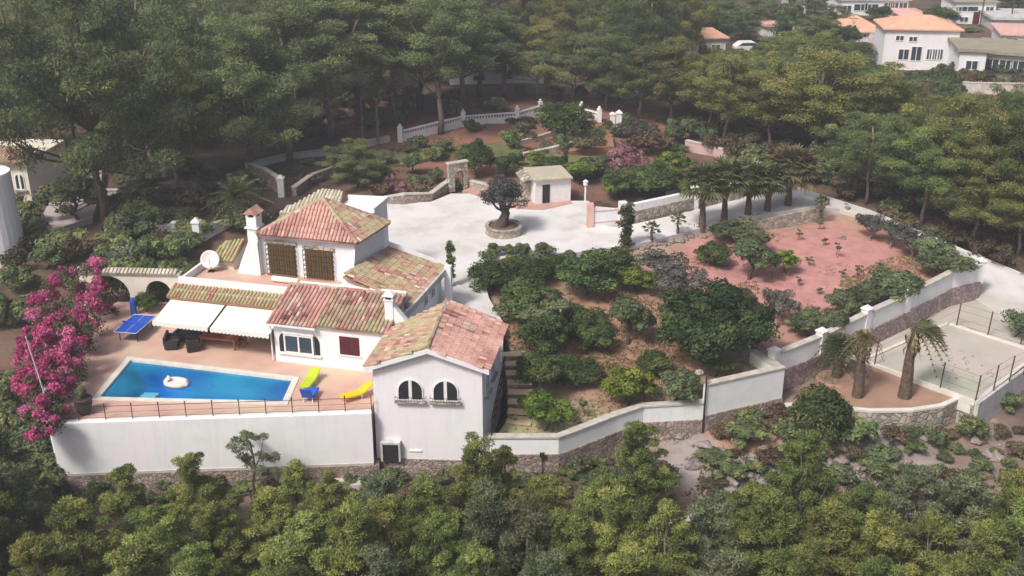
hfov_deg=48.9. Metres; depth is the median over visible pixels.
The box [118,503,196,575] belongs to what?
pine tree
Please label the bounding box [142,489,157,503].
bush
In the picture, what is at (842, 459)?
rock
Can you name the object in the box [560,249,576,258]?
bush
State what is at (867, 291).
carob tree
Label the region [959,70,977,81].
dry bush
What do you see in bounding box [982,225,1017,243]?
dry bush
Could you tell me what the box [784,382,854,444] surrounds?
bush
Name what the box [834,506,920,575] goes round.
pine tree
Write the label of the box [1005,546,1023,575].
pine tree
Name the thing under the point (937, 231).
dark bush
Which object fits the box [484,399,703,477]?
garden wall
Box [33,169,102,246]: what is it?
neighbour path
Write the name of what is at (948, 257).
carob tree
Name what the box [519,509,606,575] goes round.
pine tree
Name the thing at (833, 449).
dry bush
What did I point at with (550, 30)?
pine tree
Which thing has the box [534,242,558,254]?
bush
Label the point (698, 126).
bush
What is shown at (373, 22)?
pine tree
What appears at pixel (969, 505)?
pine tree
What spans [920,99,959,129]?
pine tree
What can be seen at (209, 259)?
satellite dish
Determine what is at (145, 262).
dark bush
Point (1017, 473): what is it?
pine tree
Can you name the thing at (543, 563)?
pine tree
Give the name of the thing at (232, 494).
dark bush
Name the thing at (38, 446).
bush
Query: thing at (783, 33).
pine tree
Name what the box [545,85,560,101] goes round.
dry bush
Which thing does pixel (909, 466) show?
dark bush
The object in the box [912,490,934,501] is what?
dry bush
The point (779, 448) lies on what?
dark bush
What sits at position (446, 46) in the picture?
pine tree
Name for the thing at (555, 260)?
fruit tree
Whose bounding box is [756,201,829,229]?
driveway wall
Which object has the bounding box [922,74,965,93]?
fruit tree
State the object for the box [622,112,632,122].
bush
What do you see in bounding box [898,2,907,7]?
window
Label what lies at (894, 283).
tree
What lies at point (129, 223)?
bush
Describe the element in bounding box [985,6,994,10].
window
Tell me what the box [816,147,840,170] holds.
dark bush
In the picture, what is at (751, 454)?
rock
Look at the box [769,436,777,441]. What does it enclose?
rock
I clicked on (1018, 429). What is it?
dry bush
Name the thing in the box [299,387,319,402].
sun lounger
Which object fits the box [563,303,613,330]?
fruit tree
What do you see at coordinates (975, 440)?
rock
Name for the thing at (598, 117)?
boundary wall
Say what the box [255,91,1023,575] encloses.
weeds
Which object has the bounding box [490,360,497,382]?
window
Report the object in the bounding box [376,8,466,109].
pine tree
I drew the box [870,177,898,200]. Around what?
bush
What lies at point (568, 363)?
fruit tree
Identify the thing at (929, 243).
carob tree
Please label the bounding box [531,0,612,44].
pine tree
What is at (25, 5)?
pine tree
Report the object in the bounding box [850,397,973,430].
curved bed wall
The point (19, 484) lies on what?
pine tree
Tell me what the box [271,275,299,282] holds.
rolled mattress
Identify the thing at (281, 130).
dry bush
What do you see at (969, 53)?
house annex
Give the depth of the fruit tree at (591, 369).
69.39 m
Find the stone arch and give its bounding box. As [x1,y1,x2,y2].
[445,159,468,192]
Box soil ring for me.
[816,369,853,386]
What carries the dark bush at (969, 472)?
on the ground at (214, 156)
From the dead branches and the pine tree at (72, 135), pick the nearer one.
the dead branches
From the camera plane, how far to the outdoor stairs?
68.19 m
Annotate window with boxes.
[14,174,27,191]
[264,240,297,276]
[278,330,321,357]
[302,245,334,281]
[394,379,425,403]
[424,296,427,306]
[430,380,460,404]
[431,288,434,298]
[473,75,484,81]
[485,374,492,399]
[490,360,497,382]
[501,74,512,79]
[711,44,720,49]
[842,5,851,11]
[853,4,867,10]
[864,4,878,11]
[883,2,892,7]
[890,2,899,7]
[895,35,904,40]
[897,49,909,59]
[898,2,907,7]
[908,36,917,41]
[910,46,922,60]
[925,49,933,59]
[931,49,938,59]
[936,49,943,59]
[956,6,978,11]
[959,17,968,21]
[965,60,978,69]
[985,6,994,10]
[985,58,999,70]
[998,59,1013,71]
[1010,60,1023,73]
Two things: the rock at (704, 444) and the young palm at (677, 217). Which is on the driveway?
the young palm at (677, 217)
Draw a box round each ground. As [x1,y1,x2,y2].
[0,0,1023,575]
[869,325,1023,421]
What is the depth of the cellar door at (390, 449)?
64.08 m
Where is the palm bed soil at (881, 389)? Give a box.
[815,362,951,407]
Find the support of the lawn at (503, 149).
on the ground at (214, 156)
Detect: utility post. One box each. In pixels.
[359,94,363,138]
[375,96,379,146]
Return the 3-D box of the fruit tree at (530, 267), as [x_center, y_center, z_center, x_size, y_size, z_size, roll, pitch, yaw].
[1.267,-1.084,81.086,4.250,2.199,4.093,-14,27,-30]
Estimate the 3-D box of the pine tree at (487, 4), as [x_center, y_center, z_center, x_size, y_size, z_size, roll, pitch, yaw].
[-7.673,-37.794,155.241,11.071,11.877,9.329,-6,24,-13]
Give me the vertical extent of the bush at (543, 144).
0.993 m
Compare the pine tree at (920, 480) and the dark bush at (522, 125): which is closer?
the pine tree at (920, 480)
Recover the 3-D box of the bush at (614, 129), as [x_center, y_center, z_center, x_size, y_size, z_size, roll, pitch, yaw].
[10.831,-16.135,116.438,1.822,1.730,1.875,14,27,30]
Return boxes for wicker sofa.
[173,325,204,342]
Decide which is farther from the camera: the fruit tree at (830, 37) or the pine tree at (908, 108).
the fruit tree at (830, 37)
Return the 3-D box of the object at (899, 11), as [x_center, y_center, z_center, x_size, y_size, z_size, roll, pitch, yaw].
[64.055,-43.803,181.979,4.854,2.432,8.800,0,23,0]
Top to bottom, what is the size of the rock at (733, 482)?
0.570 m
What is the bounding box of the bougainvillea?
[9,256,120,442]
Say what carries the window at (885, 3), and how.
in the house at (858, 7)
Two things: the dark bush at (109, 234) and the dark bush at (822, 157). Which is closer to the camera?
the dark bush at (109, 234)
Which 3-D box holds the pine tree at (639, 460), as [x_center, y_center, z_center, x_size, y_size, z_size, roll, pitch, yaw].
[6.614,10.109,60.900,5.197,7.158,4.613,14,27,30]
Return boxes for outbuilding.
[749,16,784,37]
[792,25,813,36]
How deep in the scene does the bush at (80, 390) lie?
62.12 m
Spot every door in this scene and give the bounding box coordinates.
[380,439,401,461]
[542,184,549,202]
[972,10,980,23]
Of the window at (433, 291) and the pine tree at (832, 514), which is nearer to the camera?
the pine tree at (832, 514)
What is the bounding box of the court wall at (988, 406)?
[974,368,1023,421]
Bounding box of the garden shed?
[516,165,572,203]
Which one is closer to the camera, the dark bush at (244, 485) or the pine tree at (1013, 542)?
the pine tree at (1013, 542)
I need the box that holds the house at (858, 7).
[825,0,908,14]
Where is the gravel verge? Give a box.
[842,300,1023,363]
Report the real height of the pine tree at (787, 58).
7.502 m
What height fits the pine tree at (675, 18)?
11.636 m
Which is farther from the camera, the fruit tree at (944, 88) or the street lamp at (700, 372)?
the fruit tree at (944, 88)
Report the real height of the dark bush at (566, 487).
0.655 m
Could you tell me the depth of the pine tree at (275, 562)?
49.74 m
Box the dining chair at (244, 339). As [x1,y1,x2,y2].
[238,332,247,347]
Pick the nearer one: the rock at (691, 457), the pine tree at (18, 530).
the pine tree at (18, 530)
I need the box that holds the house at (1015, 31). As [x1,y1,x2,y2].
[990,22,1023,39]
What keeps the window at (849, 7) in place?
in the house at (858, 7)
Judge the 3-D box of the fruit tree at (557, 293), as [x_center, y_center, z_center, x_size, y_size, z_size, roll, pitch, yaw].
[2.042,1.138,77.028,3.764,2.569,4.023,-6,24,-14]
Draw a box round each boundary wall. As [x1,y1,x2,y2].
[397,99,542,142]
[579,101,601,122]
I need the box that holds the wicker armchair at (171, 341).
[162,330,180,349]
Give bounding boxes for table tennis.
[113,314,155,341]
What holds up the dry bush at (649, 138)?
on the ground at (214, 156)
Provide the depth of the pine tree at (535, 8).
149.77 m
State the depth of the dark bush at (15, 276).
80.02 m
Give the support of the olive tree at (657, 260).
on the garden soil at (858, 248)
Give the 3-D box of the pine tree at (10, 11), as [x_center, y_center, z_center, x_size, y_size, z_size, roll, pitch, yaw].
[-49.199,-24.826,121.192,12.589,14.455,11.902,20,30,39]
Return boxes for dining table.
[198,331,240,350]
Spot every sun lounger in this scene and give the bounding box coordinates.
[298,367,320,388]
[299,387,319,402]
[338,380,372,403]
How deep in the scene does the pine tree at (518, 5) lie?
154.80 m
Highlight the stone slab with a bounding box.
[335,477,361,489]
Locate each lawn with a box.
[380,141,526,166]
[518,154,611,181]
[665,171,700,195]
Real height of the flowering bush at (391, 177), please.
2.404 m
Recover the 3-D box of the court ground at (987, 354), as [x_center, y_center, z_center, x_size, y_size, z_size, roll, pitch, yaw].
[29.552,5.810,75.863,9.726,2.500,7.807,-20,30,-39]
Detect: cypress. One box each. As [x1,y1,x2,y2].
[445,240,456,280]
[561,143,568,167]
[616,201,636,246]
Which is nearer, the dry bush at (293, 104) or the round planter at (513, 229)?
the round planter at (513, 229)
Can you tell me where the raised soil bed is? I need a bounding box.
[550,129,613,155]
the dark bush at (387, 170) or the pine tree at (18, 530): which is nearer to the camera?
the pine tree at (18, 530)
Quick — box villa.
[152,188,508,478]
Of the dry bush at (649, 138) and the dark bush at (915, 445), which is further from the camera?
the dry bush at (649, 138)
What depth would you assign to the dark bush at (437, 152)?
107.58 m
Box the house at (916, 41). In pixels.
[872,14,964,69]
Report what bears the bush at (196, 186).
on the ground at (214, 156)
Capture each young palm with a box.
[642,220,660,242]
[670,210,686,233]
[813,193,830,223]
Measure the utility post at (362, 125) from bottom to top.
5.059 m
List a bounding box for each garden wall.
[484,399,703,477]
[702,363,785,431]
[749,349,780,368]
[767,263,982,391]
[955,249,987,291]
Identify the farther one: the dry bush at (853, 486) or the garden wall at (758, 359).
the garden wall at (758, 359)
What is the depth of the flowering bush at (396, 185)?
98.44 m
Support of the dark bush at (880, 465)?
on the ground at (214, 156)
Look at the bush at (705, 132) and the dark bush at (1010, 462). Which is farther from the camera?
the bush at (705, 132)
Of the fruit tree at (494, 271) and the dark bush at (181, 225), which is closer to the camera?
the fruit tree at (494, 271)
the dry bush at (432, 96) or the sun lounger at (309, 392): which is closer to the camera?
the sun lounger at (309, 392)
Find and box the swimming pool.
[92,356,298,404]
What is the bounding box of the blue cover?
[129,297,136,315]
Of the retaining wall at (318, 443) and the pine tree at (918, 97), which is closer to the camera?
the retaining wall at (318, 443)
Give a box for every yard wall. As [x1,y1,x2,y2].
[867,32,874,43]
[962,81,1023,94]
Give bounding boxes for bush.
[0,247,27,267]
[0,264,42,293]
[0,292,15,326]
[0,368,26,400]
[0,400,15,410]
[0,402,31,441]
[0,425,50,460]
[0,456,22,485]
[2,295,45,327]
[9,448,68,497]
[13,229,51,255]
[15,192,25,201]
[16,198,31,211]
[17,200,44,220]
[20,215,50,234]
[27,244,64,267]
[34,226,88,261]
[48,485,74,502]
[59,237,104,262]
[71,262,103,298]
[73,385,86,398]
[75,490,95,502]
[84,481,111,493]
[93,228,127,251]
[93,236,140,260]
[95,488,115,504]
[101,258,126,302]
[102,211,133,234]
[103,244,135,259]
[106,190,133,213]
[107,212,160,240]
[107,482,143,491]
[108,260,135,299]
[111,169,159,185]
[116,181,149,199]
[116,196,154,213]
[127,203,165,223]
[127,256,160,289]
[129,160,162,182]
[134,234,162,261]
[141,185,171,197]
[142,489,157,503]
[146,228,168,245]
[147,261,172,301]
[151,186,181,205]
[153,493,179,507]
[154,480,173,490]
[156,206,199,223]
[156,232,195,259]
[159,257,187,268]
[162,156,205,176]
[169,229,208,246]
[170,215,214,233]
[172,189,215,210]
[177,261,198,275]
[178,180,207,193]
[185,176,228,196]
[204,474,225,486]
[205,193,234,215]
[214,165,244,180]
[218,204,262,231]
[220,183,262,208]
[223,498,240,514]
[224,490,241,500]
[232,169,260,183]
[232,479,261,495]
[259,477,275,486]
[278,125,298,134]
[285,492,299,506]
[289,99,301,113]
[292,88,305,97]
[292,130,307,146]
[293,112,318,125]
[293,173,316,183]
[298,157,318,165]
[303,109,323,118]
[314,107,333,116]
[317,174,328,179]
[332,91,353,106]
[332,111,347,119]
[335,165,355,180]
[343,473,359,484]
[358,114,384,128]
[359,487,369,494]
[363,96,380,107]
[363,107,387,121]
[365,174,384,185]
[367,179,393,195]
[372,148,394,164]
[376,166,393,175]
[380,466,408,487]
[384,173,394,193]
[385,110,405,126]
[387,100,416,114]
[389,180,407,192]
[390,93,413,111]
[397,482,416,499]
[400,84,417,97]
[401,142,419,152]
[407,135,429,148]
[407,174,430,184]
[409,477,425,486]
[414,178,435,191]
[423,147,445,160]
[426,92,444,102]
[428,167,443,180]
[430,96,457,109]
[432,140,453,150]
[432,469,451,485]
[438,486,459,508]
[442,101,463,117]
[447,88,470,100]
[453,152,462,160]
[455,178,461,188]
[461,119,480,131]
[478,249,496,260]
[483,97,508,110]
[487,242,504,255]
[498,128,525,147]
[502,244,515,254]
[504,254,518,262]
[505,117,516,123]
[506,471,535,486]
[514,84,528,95]
[514,242,530,255]
[516,120,531,133]
[517,116,538,122]
[517,387,577,430]
[524,133,537,137]
[527,249,545,258]
[532,471,558,475]
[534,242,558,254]
[539,141,552,147]
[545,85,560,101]
[553,133,571,152]
[556,465,583,480]
[556,478,576,497]
[558,87,564,98]
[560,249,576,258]
[570,135,600,153]
[571,454,594,468]
[574,84,588,97]
[579,127,605,133]
[579,471,607,486]
[582,129,604,141]
[583,111,594,120]
[590,463,609,473]
[591,457,606,465]
[592,85,615,99]
[602,121,612,127]
[603,143,650,169]
[606,456,619,466]
[606,465,633,476]
[609,123,626,136]
[616,119,658,134]
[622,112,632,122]
[622,141,640,148]
[625,127,670,153]
[653,461,680,477]
[666,141,690,151]
[678,112,702,121]
[684,118,709,138]
[692,446,734,464]
[696,355,738,376]
[698,128,720,140]
[699,474,729,492]
[701,134,733,149]
[704,489,736,504]
[707,420,733,439]
[709,119,732,136]
[711,458,748,478]
[722,418,772,448]
[723,139,746,157]
[723,142,755,147]
[726,129,762,142]
[730,448,740,458]
[731,406,764,422]
[733,125,758,132]
[733,146,769,161]
[742,480,767,498]
[743,457,769,472]
[752,418,776,430]
[754,445,785,466]
[755,140,775,154]
[762,402,789,420]
[771,416,798,441]
[773,138,799,153]
[775,440,815,462]
[778,142,794,160]
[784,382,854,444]
[794,160,831,180]
[795,141,824,162]
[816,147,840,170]
[819,171,837,183]
[823,441,842,458]
[829,175,846,187]
[829,461,858,484]
[831,414,879,443]
[832,185,855,197]
[838,164,863,177]
[844,479,875,491]
[845,171,873,196]
[845,442,867,460]
[856,455,900,477]
[861,442,895,459]
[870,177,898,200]
[872,204,899,218]
[875,476,906,498]
[879,196,909,212]
[880,423,908,442]
[889,212,922,228]
[890,445,902,459]
[894,187,924,207]
[895,462,926,475]
[896,473,911,481]
[897,425,920,437]
[900,438,928,453]
[904,69,924,75]
[909,82,935,99]
[910,79,937,91]
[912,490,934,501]
[915,192,948,214]
[918,426,925,432]
[920,226,944,237]
[921,426,949,447]
[929,463,950,477]
[930,64,956,77]
[933,63,944,67]
[934,217,962,231]
[935,426,959,438]
[935,449,954,462]
[938,86,961,98]
[939,228,977,246]
[939,469,962,489]
[944,205,981,226]
[945,442,966,453]
[954,414,991,440]
[958,24,983,31]
[959,68,970,75]
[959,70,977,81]
[962,469,986,483]
[967,448,985,458]
[968,69,988,81]
[968,238,994,255]
[968,456,995,471]
[982,70,997,81]
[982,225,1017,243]
[985,236,1014,253]
[989,77,1013,81]
[989,250,1016,264]
[989,446,1003,455]
[993,423,1011,438]
[997,468,1021,482]
[999,392,1023,413]
[1000,309,1023,336]
[1000,456,1017,466]
[1004,440,1023,456]
[1005,466,1023,469]
[1011,72,1023,82]
[1011,425,1023,434]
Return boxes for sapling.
[579,398,587,414]
[805,256,814,263]
[815,218,824,228]
[834,242,841,257]
[855,265,863,278]
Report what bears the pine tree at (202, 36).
on the ground at (214, 156)
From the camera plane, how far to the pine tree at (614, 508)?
52.68 m
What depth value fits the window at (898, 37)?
148.05 m
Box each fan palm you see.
[200,172,274,230]
[678,160,728,231]
[708,155,754,220]
[727,155,778,214]
[754,160,793,211]
[764,143,821,205]
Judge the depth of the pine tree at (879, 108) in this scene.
103.78 m
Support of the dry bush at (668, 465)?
on the ground at (214, 156)
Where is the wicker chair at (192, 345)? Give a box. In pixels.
[185,338,199,352]
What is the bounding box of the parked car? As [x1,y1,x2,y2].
[732,40,755,50]
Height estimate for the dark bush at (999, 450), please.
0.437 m
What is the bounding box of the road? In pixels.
[816,196,1023,328]
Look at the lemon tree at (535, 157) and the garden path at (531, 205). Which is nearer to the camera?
the garden path at (531, 205)
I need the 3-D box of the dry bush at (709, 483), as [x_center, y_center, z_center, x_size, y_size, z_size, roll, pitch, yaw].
[11.552,11.285,64.719,1.641,0.706,1.649,20,30,39]
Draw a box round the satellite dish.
[200,250,218,272]
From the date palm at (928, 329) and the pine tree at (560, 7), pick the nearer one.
the date palm at (928, 329)
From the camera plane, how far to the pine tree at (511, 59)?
128.03 m
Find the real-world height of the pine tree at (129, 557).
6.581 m
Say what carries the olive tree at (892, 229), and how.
on the garden soil at (858, 248)
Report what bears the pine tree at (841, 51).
on the ground at (214, 156)
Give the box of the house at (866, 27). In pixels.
[829,15,875,41]
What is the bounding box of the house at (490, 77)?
[444,60,543,84]
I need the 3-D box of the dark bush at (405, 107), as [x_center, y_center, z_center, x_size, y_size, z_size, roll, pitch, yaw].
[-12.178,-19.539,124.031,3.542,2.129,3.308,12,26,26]
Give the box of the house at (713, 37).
[681,27,729,55]
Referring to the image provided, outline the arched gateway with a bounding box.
[77,266,181,307]
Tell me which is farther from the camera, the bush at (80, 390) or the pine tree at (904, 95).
the pine tree at (904, 95)
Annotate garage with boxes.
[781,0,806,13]
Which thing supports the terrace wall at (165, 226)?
on the ground at (214, 156)
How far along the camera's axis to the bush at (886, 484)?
63.96 m
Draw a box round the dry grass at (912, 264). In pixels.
[502,212,1001,548]
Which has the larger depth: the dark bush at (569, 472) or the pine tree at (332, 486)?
the dark bush at (569, 472)
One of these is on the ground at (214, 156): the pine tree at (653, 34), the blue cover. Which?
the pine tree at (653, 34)
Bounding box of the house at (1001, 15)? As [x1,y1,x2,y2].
[980,8,1023,29]
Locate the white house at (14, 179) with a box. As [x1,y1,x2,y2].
[0,139,69,267]
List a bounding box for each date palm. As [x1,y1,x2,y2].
[804,332,872,389]
[839,329,883,398]
[897,317,951,399]
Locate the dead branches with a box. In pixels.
[235,492,252,511]
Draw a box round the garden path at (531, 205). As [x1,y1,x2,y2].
[462,188,571,209]
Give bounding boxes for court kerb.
[866,322,1023,414]
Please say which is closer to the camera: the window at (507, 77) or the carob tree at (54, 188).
the carob tree at (54, 188)
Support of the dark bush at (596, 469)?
on the ground at (214, 156)
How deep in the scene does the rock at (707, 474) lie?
65.16 m
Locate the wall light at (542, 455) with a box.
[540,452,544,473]
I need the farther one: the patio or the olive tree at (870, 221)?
the olive tree at (870, 221)
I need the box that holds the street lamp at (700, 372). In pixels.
[695,369,707,433]
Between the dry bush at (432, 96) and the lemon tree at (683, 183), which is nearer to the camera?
the lemon tree at (683, 183)
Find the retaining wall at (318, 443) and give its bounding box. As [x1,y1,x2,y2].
[40,342,379,494]
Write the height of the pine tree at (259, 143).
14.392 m
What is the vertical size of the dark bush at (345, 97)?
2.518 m
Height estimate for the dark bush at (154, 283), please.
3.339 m
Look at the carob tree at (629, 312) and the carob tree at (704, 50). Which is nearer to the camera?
the carob tree at (629, 312)
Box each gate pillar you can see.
[169,221,176,231]
[190,217,200,245]
[276,174,284,197]
[609,112,615,124]
[616,110,622,126]
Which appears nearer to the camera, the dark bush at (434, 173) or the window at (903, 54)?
the dark bush at (434, 173)
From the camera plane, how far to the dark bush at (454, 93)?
129.60 m
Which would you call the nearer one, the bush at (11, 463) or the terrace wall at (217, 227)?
the bush at (11, 463)
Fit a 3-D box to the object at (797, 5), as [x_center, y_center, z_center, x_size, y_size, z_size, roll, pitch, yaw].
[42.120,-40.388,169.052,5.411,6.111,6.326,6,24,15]
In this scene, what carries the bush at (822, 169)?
on the ground at (214, 156)
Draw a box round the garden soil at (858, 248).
[481,214,945,432]
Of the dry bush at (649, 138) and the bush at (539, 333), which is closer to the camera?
the bush at (539, 333)
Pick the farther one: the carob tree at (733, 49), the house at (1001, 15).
the house at (1001, 15)
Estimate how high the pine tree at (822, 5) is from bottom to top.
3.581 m
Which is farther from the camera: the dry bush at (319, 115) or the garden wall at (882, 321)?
the dry bush at (319, 115)
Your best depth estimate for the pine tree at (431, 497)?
56.06 m
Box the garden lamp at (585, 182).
[583,179,588,200]
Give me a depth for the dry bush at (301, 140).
112.19 m
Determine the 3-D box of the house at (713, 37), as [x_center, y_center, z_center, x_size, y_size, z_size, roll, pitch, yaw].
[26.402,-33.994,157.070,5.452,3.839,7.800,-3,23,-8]
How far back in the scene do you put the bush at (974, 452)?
68.23 m
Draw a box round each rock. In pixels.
[676,435,684,438]
[684,461,698,470]
[685,453,698,461]
[695,440,712,448]
[703,471,711,477]
[728,477,738,488]
[745,471,753,478]
[748,452,756,458]
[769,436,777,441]
[833,455,848,464]
[840,445,846,451]
[852,464,861,473]
[854,459,866,470]
[898,460,909,464]
[920,435,928,441]
[970,436,986,444]
[982,448,992,459]
[990,418,999,423]
[990,450,1004,461]
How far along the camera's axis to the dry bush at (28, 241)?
86.60 m
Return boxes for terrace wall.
[103,224,170,231]
[106,187,156,194]
[201,219,231,240]
[245,135,389,168]
[248,162,277,193]
[291,166,354,195]
[385,179,448,204]
[468,178,523,200]
[517,128,560,144]
[522,141,614,157]
[654,513,692,539]
[685,139,794,189]
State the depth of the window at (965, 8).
176.45 m
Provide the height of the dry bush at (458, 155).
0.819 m
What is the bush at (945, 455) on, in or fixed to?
on the ground at (214, 156)
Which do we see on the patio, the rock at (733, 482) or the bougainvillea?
the bougainvillea
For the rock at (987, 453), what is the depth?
68.29 m
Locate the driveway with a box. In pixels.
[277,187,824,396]
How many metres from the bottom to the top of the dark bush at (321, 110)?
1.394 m
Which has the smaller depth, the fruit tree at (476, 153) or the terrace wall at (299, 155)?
the fruit tree at (476, 153)
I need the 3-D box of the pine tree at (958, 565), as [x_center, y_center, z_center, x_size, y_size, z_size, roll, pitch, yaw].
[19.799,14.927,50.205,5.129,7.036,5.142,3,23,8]
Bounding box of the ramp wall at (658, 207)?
[586,183,739,227]
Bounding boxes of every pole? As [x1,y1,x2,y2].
[25,336,44,392]
[979,0,984,26]
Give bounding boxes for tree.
[0,0,41,72]
[0,0,88,137]
[0,0,201,230]
[0,2,102,119]
[0,33,36,125]
[0,424,72,575]
[0,470,53,575]
[3,0,97,138]
[7,530,93,575]
[30,174,107,219]
[44,494,129,575]
[49,23,118,160]
[72,0,231,168]
[94,44,226,187]
[95,463,163,548]
[96,1,188,146]
[103,541,155,575]
[113,0,208,28]
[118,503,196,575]
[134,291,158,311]
[140,9,221,152]
[161,15,318,170]
[163,450,248,549]
[166,0,252,55]
[167,540,242,575]
[172,2,237,58]
[181,497,264,575]
[206,11,297,151]
[211,0,361,161]
[220,0,313,15]
[224,484,318,575]
[225,429,281,497]
[244,0,405,141]
[248,508,349,575]
[251,546,296,575]
[254,0,327,99]
[256,458,319,535]
[276,0,419,125]
[293,470,361,562]
[310,491,399,575]
[313,0,451,122]
[314,137,390,187]
[338,469,411,539]
[344,494,434,575]
[357,541,417,575]
[373,0,504,134]
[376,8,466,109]
[381,470,467,565]
[400,150,422,173]
[401,0,516,105]
[407,509,484,575]
[427,7,535,97]
[443,431,520,565]
[444,539,494,575]
[456,0,495,19]
[457,478,525,575]
[459,137,493,177]
[465,258,524,292]
[472,14,549,97]
[477,175,527,227]
[478,23,581,99]
[478,496,569,575]
[489,274,553,324]
[491,444,528,530]
[493,153,521,175]
[499,0,549,50]
[509,151,524,167]
[510,254,553,284]
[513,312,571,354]
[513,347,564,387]
[514,474,573,549]
[515,293,575,336]
[518,548,573,575]
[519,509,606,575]
[521,0,581,42]
[521,30,627,104]
[526,150,545,166]
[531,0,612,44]
[531,100,594,135]
[532,288,566,300]
[539,253,568,275]
[543,155,568,167]
[548,351,582,386]
[553,246,619,295]
[553,481,622,575]
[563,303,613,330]
[564,160,599,183]
[567,0,654,67]
[568,357,606,385]
[570,25,661,109]
[574,322,617,351]
[575,0,626,49]
[579,154,609,179]
[582,484,657,575]
[594,419,681,523]
[596,39,695,120]
[599,364,660,405]
[600,168,642,196]
[600,541,665,575]
[602,245,641,277]
[603,0,684,49]
[608,295,657,344]
[614,265,658,292]
[619,35,719,119]
[631,160,679,196]
[634,248,690,285]
[634,349,674,373]
[634,498,700,575]
[642,0,703,44]
[647,0,717,54]
[653,276,783,363]
[653,498,750,575]
[654,151,697,176]
[654,265,708,291]
[659,366,702,401]
[663,118,693,141]
[668,53,747,128]
[668,54,709,108]
[676,179,700,191]
[683,46,763,119]
[685,50,777,137]
[690,544,751,575]
[692,240,731,264]
[693,481,772,573]
[697,5,724,29]
[697,47,710,54]
[701,0,746,29]
[707,218,774,244]
[713,485,804,575]
[716,8,763,39]
[725,47,747,53]
[726,69,808,142]
[727,0,790,19]
[729,236,781,279]
[738,287,758,303]
[744,30,861,77]
[744,53,820,121]
[747,43,905,144]
[747,52,783,75]
[748,84,813,136]
[750,42,779,53]
[757,537,828,575]
[761,287,801,325]
[761,429,842,545]
[762,31,808,55]
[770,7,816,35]
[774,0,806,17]
[777,249,801,273]
[777,496,865,575]
[784,305,824,336]
[789,14,841,38]
[801,0,830,12]
[810,78,918,142]
[813,111,911,204]
[814,19,839,31]
[817,36,835,48]
[819,4,859,23]
[819,38,871,65]
[819,307,849,328]
[824,288,863,315]
[824,482,911,562]
[825,24,863,42]
[827,38,872,73]
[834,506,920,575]
[848,65,932,100]
[848,277,885,305]
[851,552,904,575]
[852,41,877,56]
[854,213,889,240]
[858,115,913,159]
[862,53,875,63]
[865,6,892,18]
[868,266,926,302]
[870,102,934,196]
[871,219,913,248]
[878,121,990,225]
[880,463,954,562]
[884,81,938,116]
[884,92,943,114]
[892,509,977,575]
[893,226,935,256]
[900,92,1020,204]
[903,72,920,79]
[905,75,929,84]
[909,236,956,255]
[909,471,994,569]
[915,245,980,273]
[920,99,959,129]
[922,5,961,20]
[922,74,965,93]
[923,517,1011,575]
[929,162,1023,239]
[929,551,980,575]
[932,89,996,117]
[933,82,968,94]
[938,107,1023,235]
[949,61,987,69]
[963,100,1023,240]
[970,480,1023,573]
[972,495,1023,575]
[976,164,1023,256]
[980,82,1023,110]
[986,64,1023,74]
[996,0,1023,7]
[998,451,1023,519]
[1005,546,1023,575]
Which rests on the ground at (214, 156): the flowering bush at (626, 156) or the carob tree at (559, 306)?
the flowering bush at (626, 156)
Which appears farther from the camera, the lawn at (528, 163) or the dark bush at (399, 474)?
the lawn at (528, 163)
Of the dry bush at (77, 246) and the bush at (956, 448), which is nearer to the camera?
the bush at (956, 448)
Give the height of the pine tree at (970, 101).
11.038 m
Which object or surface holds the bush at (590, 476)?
on the ground at (214, 156)
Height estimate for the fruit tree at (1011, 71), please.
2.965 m
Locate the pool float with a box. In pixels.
[163,375,189,387]
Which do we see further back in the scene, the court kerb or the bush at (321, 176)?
the bush at (321, 176)
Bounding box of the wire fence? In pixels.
[874,303,1023,401]
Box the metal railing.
[49,395,371,420]
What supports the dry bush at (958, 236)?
on the ground at (214, 156)
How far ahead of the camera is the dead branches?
62.10 m
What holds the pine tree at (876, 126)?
on the ground at (214, 156)
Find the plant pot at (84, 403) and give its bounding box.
[72,393,91,415]
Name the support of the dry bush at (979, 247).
on the ground at (214, 156)
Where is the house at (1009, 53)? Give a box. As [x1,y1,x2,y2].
[980,37,1023,78]
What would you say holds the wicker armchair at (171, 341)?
on the patio
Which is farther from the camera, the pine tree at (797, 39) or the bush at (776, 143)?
the pine tree at (797, 39)
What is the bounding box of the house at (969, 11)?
[941,0,999,23]
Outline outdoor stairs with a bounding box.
[501,351,532,425]
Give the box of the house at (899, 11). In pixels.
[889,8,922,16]
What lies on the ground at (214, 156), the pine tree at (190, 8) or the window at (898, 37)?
the pine tree at (190, 8)
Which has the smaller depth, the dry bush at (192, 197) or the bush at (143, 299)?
the bush at (143, 299)
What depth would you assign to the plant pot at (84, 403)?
62.30 m
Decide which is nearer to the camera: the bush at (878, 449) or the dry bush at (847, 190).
the bush at (878, 449)
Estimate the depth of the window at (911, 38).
147.90 m
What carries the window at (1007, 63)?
in the house at (1009, 53)
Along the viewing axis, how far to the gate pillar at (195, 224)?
87.81 m
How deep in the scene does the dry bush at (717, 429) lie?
67.33 m
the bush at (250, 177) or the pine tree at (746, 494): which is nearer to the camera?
the pine tree at (746, 494)
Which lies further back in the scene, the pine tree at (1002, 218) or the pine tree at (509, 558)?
the pine tree at (1002, 218)
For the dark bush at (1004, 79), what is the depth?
136.79 m
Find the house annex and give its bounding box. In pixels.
[947,37,991,80]
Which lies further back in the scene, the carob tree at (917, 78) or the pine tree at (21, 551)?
the carob tree at (917, 78)
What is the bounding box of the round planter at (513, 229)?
[485,219,522,238]
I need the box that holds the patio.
[48,302,375,443]
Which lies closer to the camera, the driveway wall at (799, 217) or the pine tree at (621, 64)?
the driveway wall at (799, 217)

